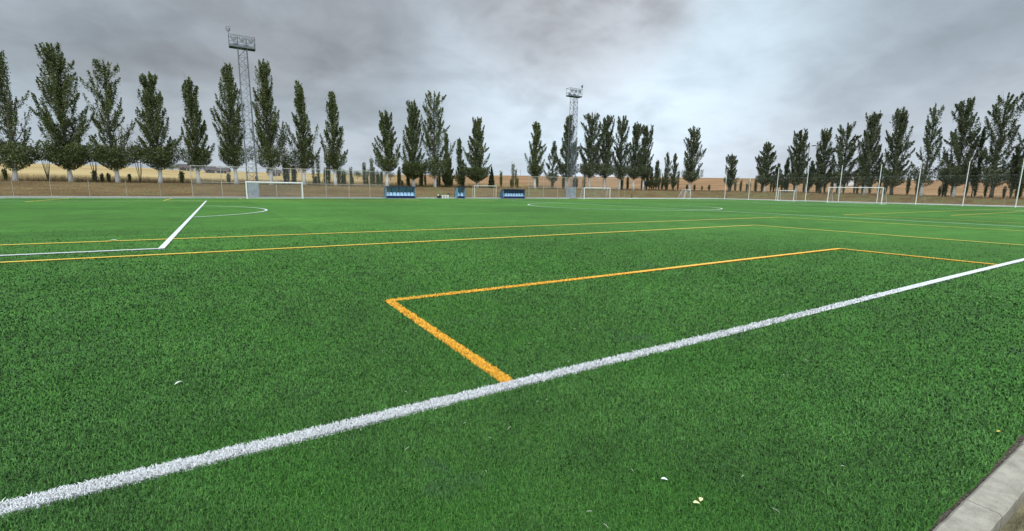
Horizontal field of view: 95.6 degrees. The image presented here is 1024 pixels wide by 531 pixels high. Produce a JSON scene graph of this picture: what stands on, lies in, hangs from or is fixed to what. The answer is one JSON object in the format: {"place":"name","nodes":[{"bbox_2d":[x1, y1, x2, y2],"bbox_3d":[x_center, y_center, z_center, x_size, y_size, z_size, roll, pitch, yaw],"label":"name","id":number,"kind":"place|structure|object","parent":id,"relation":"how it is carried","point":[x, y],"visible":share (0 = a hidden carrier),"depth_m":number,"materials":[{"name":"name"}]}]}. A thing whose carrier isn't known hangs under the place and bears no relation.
{"place":"outdoors","nodes":[
{"label":"outdoors","id":0,"kind":"place"},
{"bbox_2d":[165,163,180,169],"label":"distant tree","id":1,"kind":"object","parent":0,"point":[173,167],"visible":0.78,"depth_m":191.19,"materials":[{"name":"plant"}]},
{"bbox_2d":[0,162,1023,530],"bbox_3d":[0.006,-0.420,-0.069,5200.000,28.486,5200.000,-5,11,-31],"label":"ground","id":2,"kind":"structure","parent":0,"point":[32,170],"depth_m":92.05,"materials":[{"name":"beige soil"}]},
{"bbox_2d":[1,168,7,180],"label":"poplar shoot","id":3,"kind":"object","parent":2,"relation":"on","point":[4,173],"visible":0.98,"depth_m":53.78,"materials":[{"name":"green plant"}]},
{"bbox_2d":[0,50,41,180],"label":"poplar tree","id":4,"kind":"object","parent":2,"relation":"on","point":[13,155],"visible":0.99,"depth_m":52.22,"materials":[{"name":"green plant"}]},
{"bbox_2d":[29,140,58,180],"bbox_3d":[-55.449,-12.882,55.118,3.911,6.031,3.073,-5,11,-31],"label":"poplar bush","id":5,"kind":"object","parent":2,"relation":"on","point":[47,174],"visible":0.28,"depth_m":55.09,"materials":[{"name":"green plant"}]},
{"bbox_2d":[30,42,97,181],"bbox_3d":[-53.094,-17.954,55.126,5.508,16.112,5.609,-7,12,-39],"label":"poplar tree","id":6,"kind":"object","parent":2,"relation":"on","point":[72,150],"visible":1,"depth_m":54.23,"materials":[{"name":"green plant"}]},
{"bbox_2d":[78,138,105,181],"bbox_3d":[-51.700,-13.044,57.761,4.006,5.541,4.068,-5,11,-31],"label":"poplar bush","id":7,"kind":"object","parent":2,"relation":"on","point":[94,173],"visible":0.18,"depth_m":57.61,"materials":[{"name":"green plant"}]},
{"bbox_2d":[79,59,141,182],"bbox_3d":[-48.814,-17.642,56.993,5.365,15.110,5.925,-5,11,-31],"label":"poplar tree","id":8,"kind":"object","parent":2,"relation":"on","point":[116,159],"visible":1,"depth_m":56.28,"materials":[{"name":"green plant"}]},
{"bbox_2d":[116,136,149,182],"bbox_3d":[-47.925,-13.623,59.752,4.753,6.097,4.719,4,10,21],"label":"poplar tree","id":9,"kind":"object","parent":2,"relation":"on","point":[140,173],"visible":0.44,"depth_m":59.30,"materials":[{"name":"green plant"}]},
{"bbox_2d":[130,71,183,182],"bbox_3d":[-45.378,-17.631,59.314,6.073,14.398,5.144,8,12,36],"label":"poplar tree","id":10,"kind":"object","parent":2,"relation":"on","point":[161,157],"visible":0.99,"depth_m":58.52,"materials":[{"name":"green plant"}]},
{"bbox_2d":[178,170,184,182],"bbox_3d":[-44.554,-11.813,62.601,0.770,1.976,0.867,-7,12,-40],"label":"poplar shoot","id":11,"kind":"object","parent":2,"relation":"on","point":[181,176],"visible":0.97,"depth_m":62.49,"materials":[{"name":"green plant"}]},
{"bbox_2d":[178,164,193,170],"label":"farm house","id":12,"kind":"structure","parent":2,"relation":"on","point":[184,167],"depth_m":210.10,"materials":[{"name":"tile"}]},
{"bbox_2d":[180,72,214,183],"bbox_3d":[-41.829,-17.962,61.536,4.166,14.366,4.223,4,10,21],"label":"poplar tree","id":13,"kind":"object","parent":2,"relation":"on","point":[194,154],"visible":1,"depth_m":61.13,"materials":[{"name":"green plant"}]},
{"bbox_2d":[203,165,215,172],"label":"farm house","id":14,"kind":"structure","parent":2,"relation":"on","point":[209,169],"depth_m":205.28,"materials":[{"name":"tile"}]},
{"bbox_2d":[215,167,230,173],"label":"farm house","id":15,"kind":"structure","parent":2,"relation":"on","point":[225,170],"depth_m":217.96,"materials":[{"name":"tile"}]},
{"bbox_2d":[209,61,252,183],"bbox_3d":[-38.539,-19.234,63.140,3.886,16.489,5.017,5,10,24],"label":"poplar tree","id":16,"kind":"object","parent":2,"relation":"on","point":[229,131],"visible":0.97,"depth_m":62.74,"materials":[{"name":"green plant"}]},
{"bbox_2d":[225,26,259,196],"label":"floodlight tower","id":17,"kind":"structure","parent":2,"relation":"on","point":[252,190],"depth_m":55.61,"materials":[{"name":"metal"}]},
{"bbox_2d":[247,58,288,184],"bbox_3d":[-34.221,-20.256,65.757,5.020,17.802,5.236,7,11,35],"label":"poplar tree","id":18,"kind":"object","parent":2,"relation":"on","point":[267,135],"visible":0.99,"depth_m":64.96,"materials":[{"name":"green plant"}]},
{"bbox_2d":[266,169,281,175],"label":"farm house","id":19,"kind":"structure","parent":2,"relation":"on","point":[278,173],"depth_m":229.80,"materials":[{"name":"tile"}]},
{"bbox_2d":[0,173,556,187],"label":"dry grass","id":20,"kind":"structure","parent":2,"relation":"on","point":[59,178],"depth_m":68.49,"materials":[{"name":"plant"}]},
{"bbox_2d":[281,160,286,184],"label":"poplar shoot","id":21,"kind":"object","parent":2,"relation":"on","point":[284,173],"visible":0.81,"depth_m":68.63,"materials":[{"name":"green plant"}]},
{"bbox_2d":[277,147,299,184],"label":"poplar tree","id":22,"kind":"object","parent":2,"relation":"on","point":[288,160],"visible":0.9,"depth_m":68.13,"materials":[{"name":"green plant"}]},
{"bbox_2d":[190,165,388,198],"bbox_3d":[-26.872,-10.334,58.846,22.772,3.850,0.070,-5,11,-31],"label":"chain link fence","id":23,"kind":"object","parent":2,"relation":"on","point":[276,188],"visible":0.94,"depth_m":57.66,"materials":[{"name":"metal"}]},
{"bbox_2d":[291,165,296,184],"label":"poplar shoot","id":24,"kind":"object","parent":2,"relation":"on","point":[293,172],"visible":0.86,"depth_m":69.64,"materials":[{"name":"green plant"}]},
{"bbox_2d":[285,80,320,184],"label":"poplar tree","id":25,"kind":"object","parent":2,"relation":"on","point":[305,156],"visible":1,"depth_m":68.07,"materials":[{"name":"green plant"}]},
{"bbox_2d":[311,162,315,183],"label":"poplar shoot","id":26,"kind":"object","parent":2,"relation":"on","point":[313,172],"visible":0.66,"depth_m":71.05,"materials":[{"name":"green plant"}]},
{"bbox_2d":[315,151,320,183],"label":"poplar shoot","id":27,"kind":"object","parent":2,"relation":"on","point":[317,165],"visible":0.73,"depth_m":73.30,"materials":[{"name":"green plant"}]},
{"bbox_2d":[326,165,331,184],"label":"poplar shoot","id":28,"kind":"object","parent":2,"relation":"on","point":[329,177],"visible":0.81,"depth_m":73.72,"materials":[{"name":"green plant"}]},
{"bbox_2d":[319,88,347,185],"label":"poplar tree","id":29,"kind":"object","parent":2,"relation":"on","point":[330,158],"visible":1,"depth_m":69.99,"materials":[{"name":"green plant"}]},
{"bbox_2d":[336,168,341,183],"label":"poplar shoot","id":30,"kind":"object","parent":2,"relation":"on","point":[338,176],"visible":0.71,"depth_m":74.56,"materials":[{"name":"green plant"}]},
{"bbox_2d":[0,196,717,198],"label":"kerb","id":31,"kind":"structure","parent":2,"relation":"on","point":[303,197],"depth_m":57.88,"materials":[{"name":"concrete"}]},
{"bbox_2d":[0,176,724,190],"bbox_3d":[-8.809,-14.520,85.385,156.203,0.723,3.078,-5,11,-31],"label":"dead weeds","id":32,"kind":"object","parent":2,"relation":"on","point":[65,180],"visible":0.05,"depth_m":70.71,"materials":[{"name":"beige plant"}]},
{"bbox_2d":[362,162,367,184],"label":"poplar shoot","id":33,"kind":"object","parent":2,"relation":"on","point":[364,175],"visible":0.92,"depth_m":75.96,"materials":[{"name":"green plant"}]},
{"bbox_2d":[369,156,373,183],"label":"poplar shoot","id":34,"kind":"object","parent":2,"relation":"on","point":[370,166],"visible":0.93,"depth_m":75.14,"materials":[{"name":"green plant"}]},
{"bbox_2d":[378,172,382,185],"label":"poplar shoot","id":35,"kind":"object","parent":2,"relation":"on","point":[380,176],"visible":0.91,"depth_m":76.03,"materials":[{"name":"green plant"}]},
{"bbox_2d":[371,107,400,184],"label":"poplar tree","id":36,"kind":"object","parent":2,"relation":"on","point":[387,144],"visible":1,"depth_m":74.18,"materials":[{"name":"green plant"}]},
{"bbox_2d":[395,99,427,186],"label":"poplar tree","id":37,"kind":"object","parent":2,"relation":"on","point":[413,168],"visible":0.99,"depth_m":76.81,"materials":[{"name":"green plant"}]},
{"bbox_2d":[419,90,455,186],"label":"poplar tree","id":38,"kind":"object","parent":2,"relation":"on","point":[435,164],"visible":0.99,"depth_m":78.07,"materials":[{"name":"green plant"}]},
{"bbox_2d":[440,132,451,186],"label":"young poplar","id":39,"kind":"object","parent":2,"relation":"on","point":[447,176],"visible":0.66,"depth_m":81.34,"materials":[{"name":"green plant"}]},
{"bbox_2d":[441,151,454,185],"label":"young poplar","id":40,"kind":"object","parent":2,"relation":"on","point":[452,170],"visible":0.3,"depth_m":82.86,"materials":[{"name":"green plant"}]},
{"bbox_2d":[453,137,465,186],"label":"young poplar","id":41,"kind":"object","parent":2,"relation":"on","point":[460,162],"visible":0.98,"depth_m":82.69,"materials":[{"name":"green plant"}]},
{"bbox_2d":[459,116,491,187],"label":"poplar tree","id":42,"kind":"object","parent":2,"relation":"on","point":[477,172],"visible":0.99,"depth_m":82.68,"materials":[{"name":"green plant"}]},
{"bbox_2d":[472,185,495,196],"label":"football goal","id":43,"kind":"object","parent":2,"relation":"on","point":[478,192],"visible":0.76,"depth_m":74.34,"materials":[{"name":"beige paint"}]},
{"bbox_2d":[488,166,495,187],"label":"cypress","id":44,"kind":"object","parent":2,"relation":"on","point":[491,179],"visible":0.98,"depth_m":85.89,"materials":[{"name":"green plant"}]},
{"bbox_2d":[0,198,1023,530],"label":"turf pitch","id":45,"kind":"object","parent":2,"relation":"on","point":[24,218],"visible":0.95,"depth_m":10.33,"materials":[{"name":"green plant"}]},
{"bbox_2d":[0,248,160,256],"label":"penalty box side","id":46,"kind":"object","parent":45,"relation":"on","point":[80,252],"visible":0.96,"depth_m":10.21,"materials":[{"name":"white paint"}]},
{"bbox_2d":[158,201,205,249],"bbox_3d":[-18.822,-3.304,27.792,0.164,0.034,40.380,-5,11,-31],"label":"penalty box front","id":47,"kind":"object","parent":45,"relation":"on","point":[168,240],"visible":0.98,"depth_m":14.58,"materials":[{"name":"white paint"}]},
{"bbox_2d":[245,181,303,198],"bbox_3d":[-29.091,-9.216,56.964,6.230,2.034,1.184,-5,11,-31],"label":"football goal","id":48,"kind":"object","parent":45,"relation":"on","point":[246,182],"visible":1,"depth_m":56.73,"materials":[{"name":"white paint"}]},
{"bbox_2d":[4,225,746,262],"bbox_3d":[0.299,-0.916,14.786,25.558,0.035,0.176,-5,11,-31],"label":"penalty area front","id":49,"kind":"object","parent":45,"relation":"on","point":[309,247],"visible":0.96,"depth_m":11.17,"materials":[{"name":"orange paint"}]},
{"bbox_2d":[1,217,769,245],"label":"offside line","id":50,"kind":"object","parent":45,"relation":"on","point":[306,234],"visible":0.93,"depth_m":14.30,"materials":[{"name":"paint"}]},
{"bbox_2d":[384,186,416,198],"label":"dugout","id":51,"kind":"object","parent":45,"relation":"on","point":[401,193],"visible":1,"depth_m":65.74,"materials":[{"name":"plastic"}]},
{"bbox_2d":[387,300,511,382],"bbox_3d":[-0.824,0.689,4.901,0.164,0.035,3.117,-5,11,-31],"label":"goal area side","id":52,"kind":"object","parent":45,"relation":"on","point":[500,376],"visible":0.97,"depth_m":4.41,"materials":[{"name":"orange paint"}]},
{"bbox_2d":[454,187,465,198],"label":"dugout","id":53,"kind":"object","parent":45,"relation":"on","point":[459,192],"visible":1,"depth_m":70.83,"materials":[{"name":"plastic"}]},
{"bbox_2d":[0,258,1023,516],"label":"touch line","id":54,"kind":"object","parent":45,"relation":"on","point":[128,478],"visible":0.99,"depth_m":2.98,"materials":[{"name":"white paint"}]},
{"bbox_2d":[500,189,525,198],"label":"dugout","id":55,"kind":"object","parent":45,"relation":"on","point":[512,193],"visible":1,"depth_m":75.48,"materials":[{"name":"plastic"}]},
{"bbox_2d":[580,187,610,198],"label":"football goal","id":56,"kind":"object","parent":45,"relation":"on","point":[595,191],"visible":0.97,"depth_m":84.04,"materials":[{"name":"white paint"}]},
{"bbox_2d":[385,248,841,302],"bbox_3d":[3.645,0.004,9.448,12.603,0.035,0.185,-5,11,-31],"label":"goal area front","id":57,"kind":"object","parent":45,"relation":"on","point":[520,285],"visible":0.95,"depth_m":8.03,"materials":[{"name":"orange paint"}]},
{"bbox_2d":[494,199,1022,226],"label":"halfway line","id":58,"kind":"object","parent":45,"relation":"on","point":[806,215],"visible":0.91,"depth_m":30.32,"materials":[{"name":"white paint"}]},
{"bbox_2d":[777,190,795,200],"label":"football goal","id":59,"kind":"object","parent":45,"relation":"on","point":[787,196],"visible":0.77,"depth_m":87.87,"materials":[{"name":"white paint"}]},
{"bbox_2d":[827,187,886,203],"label":"football goal","id":60,"kind":"object","parent":45,"relation":"on","point":[856,192],"visible":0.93,"depth_m":73.02,"materials":[{"name":"white paint"}]},
{"bbox_2d":[876,164,881,203],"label":"net pole","id":61,"kind":"object","parent":45,"relation":"on","point":[879,184],"visible":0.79,"depth_m":71.41,"materials":[{"name":"metal"}]},
{"bbox_2d":[726,175,1018,206],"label":"ball stop net","id":62,"kind":"object","parent":61,"relation":"hanging from","point":[875,189],"visible":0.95,"depth_m":71.60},
{"bbox_2d":[760,225,1018,244],"bbox_3d":[13.665,-1.174,17.458,0.115,0.034,9.500,-5,11,-31],"label":"penalty area side","id":63,"kind":"object","parent":45,"relation":"on","point":[896,235],"visible":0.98,"depth_m":16.60,"materials":[{"name":"paint"}]},
{"bbox_2d":[842,248,993,264],"bbox_3d":[9.797,-0.239,11.433,0.151,0.035,3.064,-5,11,-31],"label":"goal area side","id":64,"kind":"object","parent":45,"relation":"on","point":[924,257],"visible":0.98,"depth_m":11.14,"materials":[{"name":"orange paint"}]},
{"bbox_2d":[961,161,970,206],"bbox_3d":[61.742,-11.018,63.129,0.220,6.160,0.209,-5,11,-31],"label":"net pole","id":65,"kind":"object","parent":45,"relation":"on","point":[966,183],"visible":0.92,"depth_m":63.07,"materials":[{"name":"metal"}]},
{"bbox_2d":[1015,161,1023,207],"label":"net pole","id":66,"kind":"object","parent":45,"relation":"on","point":[1019,185],"visible":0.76,"depth_m":58.88,"materials":[{"name":"metal"}]},
{"bbox_2d":[511,161,515,185],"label":"poplar shoot","id":67,"kind":"object","parent":2,"relation":"on","point":[512,171],"visible":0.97,"depth_m":91.04,"materials":[{"name":"green plant"}]},
{"bbox_2d":[524,121,546,186],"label":"poplar tree","id":68,"kind":"object","parent":2,"relation":"on","point":[535,169],"visible":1,"depth_m":89.89,"materials":[{"name":"green plant"}]},
{"bbox_2d":[544,141,558,188],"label":"young poplar","id":69,"kind":"object","parent":2,"relation":"on","point":[552,176],"visible":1,"depth_m":92.07,"materials":[{"name":"green plant"}]},
{"bbox_2d":[555,115,581,188],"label":"poplar tree","id":70,"kind":"object","parent":2,"relation":"on","point":[562,167],"visible":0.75,"depth_m":93.07,"materials":[{"name":"green plant"}]},
{"bbox_2d":[528,176,619,198],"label":"chain link fence","id":71,"kind":"object","parent":2,"relation":"on","point":[571,185],"visible":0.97,"depth_m":81.65,"materials":[{"name":"metal"}]},
{"bbox_2d":[566,85,582,198],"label":"floodlight tower","id":72,"kind":"structure","parent":2,"relation":"on","point":[571,189],"depth_m":81.63,"materials":[{"name":"metal"}]},
{"bbox_2d":[578,111,606,189],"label":"poplar tree","id":73,"kind":"object","parent":2,"relation":"on","point":[590,167],"visible":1,"depth_m":96.15,"materials":[{"name":"green plant"}]},
{"bbox_2d":[594,114,615,189],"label":"poplar tree","id":74,"kind":"object","parent":2,"relation":"on","point":[604,151],"visible":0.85,"depth_m":98.78,"materials":[{"name":"green plant"}]},
{"bbox_2d":[611,115,631,189],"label":"poplar tree","id":75,"kind":"object","parent":2,"relation":"on","point":[621,170],"visible":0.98,"depth_m":100.85,"materials":[{"name":"green plant"}]},
{"bbox_2d":[626,120,645,189],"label":"poplar tree","id":76,"kind":"object","parent":2,"relation":"on","point":[637,170],"visible":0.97,"depth_m":103.06,"materials":[{"name":"green plant"}]},
{"bbox_2d":[639,125,653,189],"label":"poplar tree","id":77,"kind":"object","parent":2,"relation":"on","point":[648,171],"visible":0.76,"depth_m":105.03,"materials":[{"name":"green plant"}]},
{"bbox_2d":[644,166,655,187],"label":"young poplar","id":78,"kind":"object","parent":2,"relation":"on","point":[650,183],"visible":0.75,"depth_m":108.41,"materials":[{"name":"green plant"}]},
{"bbox_2d":[652,158,661,189],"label":"young poplar","id":79,"kind":"object","parent":2,"relation":"on","point":[656,175],"visible":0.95,"depth_m":109.22,"materials":[{"name":"green plant"}]},
{"bbox_2d":[661,151,671,190],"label":"young poplar","id":80,"kind":"object","parent":2,"relation":"on","point":[666,182],"visible":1,"depth_m":110.99,"materials":[{"name":"green plant"}]},
{"bbox_2d":[668,153,679,189],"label":"young poplar","id":81,"kind":"object","parent":2,"relation":"on","point":[673,182],"visible":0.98,"depth_m":112.37,"materials":[{"name":"green plant"}]},
{"bbox_2d":[681,125,706,190],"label":"poplar tree","id":82,"kind":"object","parent":2,"relation":"on","point":[690,174],"visible":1,"depth_m":113.20,"materials":[{"name":"green plant"}]},
{"bbox_2d":[723,152,738,191],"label":"poplar tree","id":83,"kind":"object","parent":2,"relation":"on","point":[731,163],"visible":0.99,"depth_m":111.66,"materials":[{"name":"green plant"}]},
{"bbox_2d":[755,141,776,191],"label":"poplar tree","id":84,"kind":"object","parent":2,"relation":"on","point":[764,177],"visible":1,"depth_m":104.18,"materials":[{"name":"green plant"}]},
{"bbox_2d":[771,163,783,191],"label":"young poplar","id":85,"kind":"object","parent":2,"relation":"on","point":[777,177],"visible":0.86,"depth_m":103.18,"materials":[{"name":"green plant"}]},
{"bbox_2d":[780,157,789,191],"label":"young poplar","id":86,"kind":"object","parent":2,"relation":"on","point":[785,184],"visible":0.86,"depth_m":101.64,"materials":[{"name":"green plant"}]},
{"bbox_2d":[786,128,810,192],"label":"poplar tree","id":87,"kind":"object","parent":2,"relation":"on","point":[798,166],"visible":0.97,"depth_m":98.19,"materials":[{"name":"green plant"}]},
{"bbox_2d":[805,160,816,192],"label":"young poplar","id":88,"kind":"object","parent":2,"relation":"on","point":[809,183],"visible":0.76,"depth_m":97.34,"materials":[{"name":"green plant"}]},
{"bbox_2d":[810,127,836,192],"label":"poplar tree","id":89,"kind":"object","parent":2,"relation":"on","point":[822,158],"visible":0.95,"depth_m":94.26,"materials":[{"name":"green plant"}]},
{"bbox_2d":[824,121,861,193],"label":"poplar tree","id":90,"kind":"object","parent":2,"relation":"on","point":[847,176],"visible":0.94,"depth_m":90.93,"materials":[{"name":"green plant"}]},
{"bbox_2d":[834,169,853,185],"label":"farm house","id":91,"kind":"structure","parent":2,"relation":"on","point":[851,183],"depth_m":227.39,"materials":[{"name":"white paint"}]},
{"bbox_2d":[703,190,1023,198],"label":"dead weeds","id":92,"kind":"object","parent":2,"relation":"on","point":[872,194],"visible":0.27,"depth_m":88.40,"materials":[{"name":"beige plant"}]},
{"bbox_2d":[853,111,887,194],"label":"poplar tree","id":93,"kind":"object","parent":2,"relation":"on","point":[871,133],"visible":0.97,"depth_m":87.38,"materials":[{"name":"green plant"}]},
{"bbox_2d":[718,198,1023,206],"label":"end kerb","id":94,"kind":"structure","parent":2,"relation":"on","point":[884,202],"depth_m":77.12,"materials":[{"name":"concrete"}]},
{"bbox_2d":[877,106,914,194],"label":"poplar tree","id":95,"kind":"object","parent":2,"relation":"on","point":[895,175],"visible":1,"depth_m":83.90,"materials":[{"name":"green plant"}]},
{"bbox_2d":[905,173,911,194],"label":"poplar shoot","id":96,"kind":"object","parent":2,"relation":"on","point":[908,182],"visible":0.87,"depth_m":85.16,"materials":[{"name":"green plant"}]},
{"bbox_2d":[909,100,949,195],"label":"poplar tree","id":97,"kind":"object","parent":2,"relation":"on","point":[929,149],"visible":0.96,"depth_m":80.32,"materials":[{"name":"green plant"}]},
{"bbox_2d":[936,96,989,196],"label":"poplar tree","id":98,"kind":"object","parent":2,"relation":"on","point":[950,171],"visible":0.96,"depth_m":76.41,"materials":[{"name":"green plant"}]},
{"bbox_2d":[963,182,969,196],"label":"poplar shoot","id":99,"kind":"object","parent":2,"relation":"on","point":[967,186],"visible":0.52,"depth_m":78.17,"materials":[{"name":"green plant"}]},
{"bbox_2d":[928,434,1023,530],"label":"gravel strip","id":100,"kind":"object","parent":2,"relation":"on","point":[997,464],"depth_m":2.48,"materials":[{"name":"grey gravel"}]},
{"bbox_2d":[933,441,1023,530],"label":"kerb","id":101,"kind":"structure","parent":2,"relation":"on","point":[994,501],"depth_m":2.27,"materials":[{"name":"concrete"}]},
{"bbox_2d":[970,126,986,197],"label":"young poplar","id":102,"kind":"object","parent":2,"relation":"on","point":[980,159],"visible":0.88,"depth_m":75.71,"materials":[{"name":"green plant"}]},
{"bbox_2d":[974,91,1023,197],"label":"poplar tree","id":103,"kind":"object","parent":2,"relation":"on","point":[994,172],"visible":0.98,"depth_m":72.80,"materials":[{"name":"green plant"}]},
{"bbox_2d":[1006,144,1023,197],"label":"young poplar","id":104,"kind":"object","parent":2,"relation":"on","point":[1012,183],"visible":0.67,"depth_m":72.37,"materials":[{"name":"green plant"}]},
{"bbox_2d":[1010,132,1023,189],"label":"poplar tree","id":105,"kind":"object","parent":2,"relation":"on","point":[1020,160],"visible":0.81,"depth_m":70.75,"materials":[{"name":"green plant"}]},
{"bbox_2d":[0,180,1023,205],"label":"bank grass","id":106,"kind":"structure","parent":0,"point":[473,192],"depth_m":72.08,"materials":[{"name":"plant"}]},
{"bbox_2d":[0,0,1023,179],"label":"sky","id":107,"kind":"structure","parent":0,"point":[747,74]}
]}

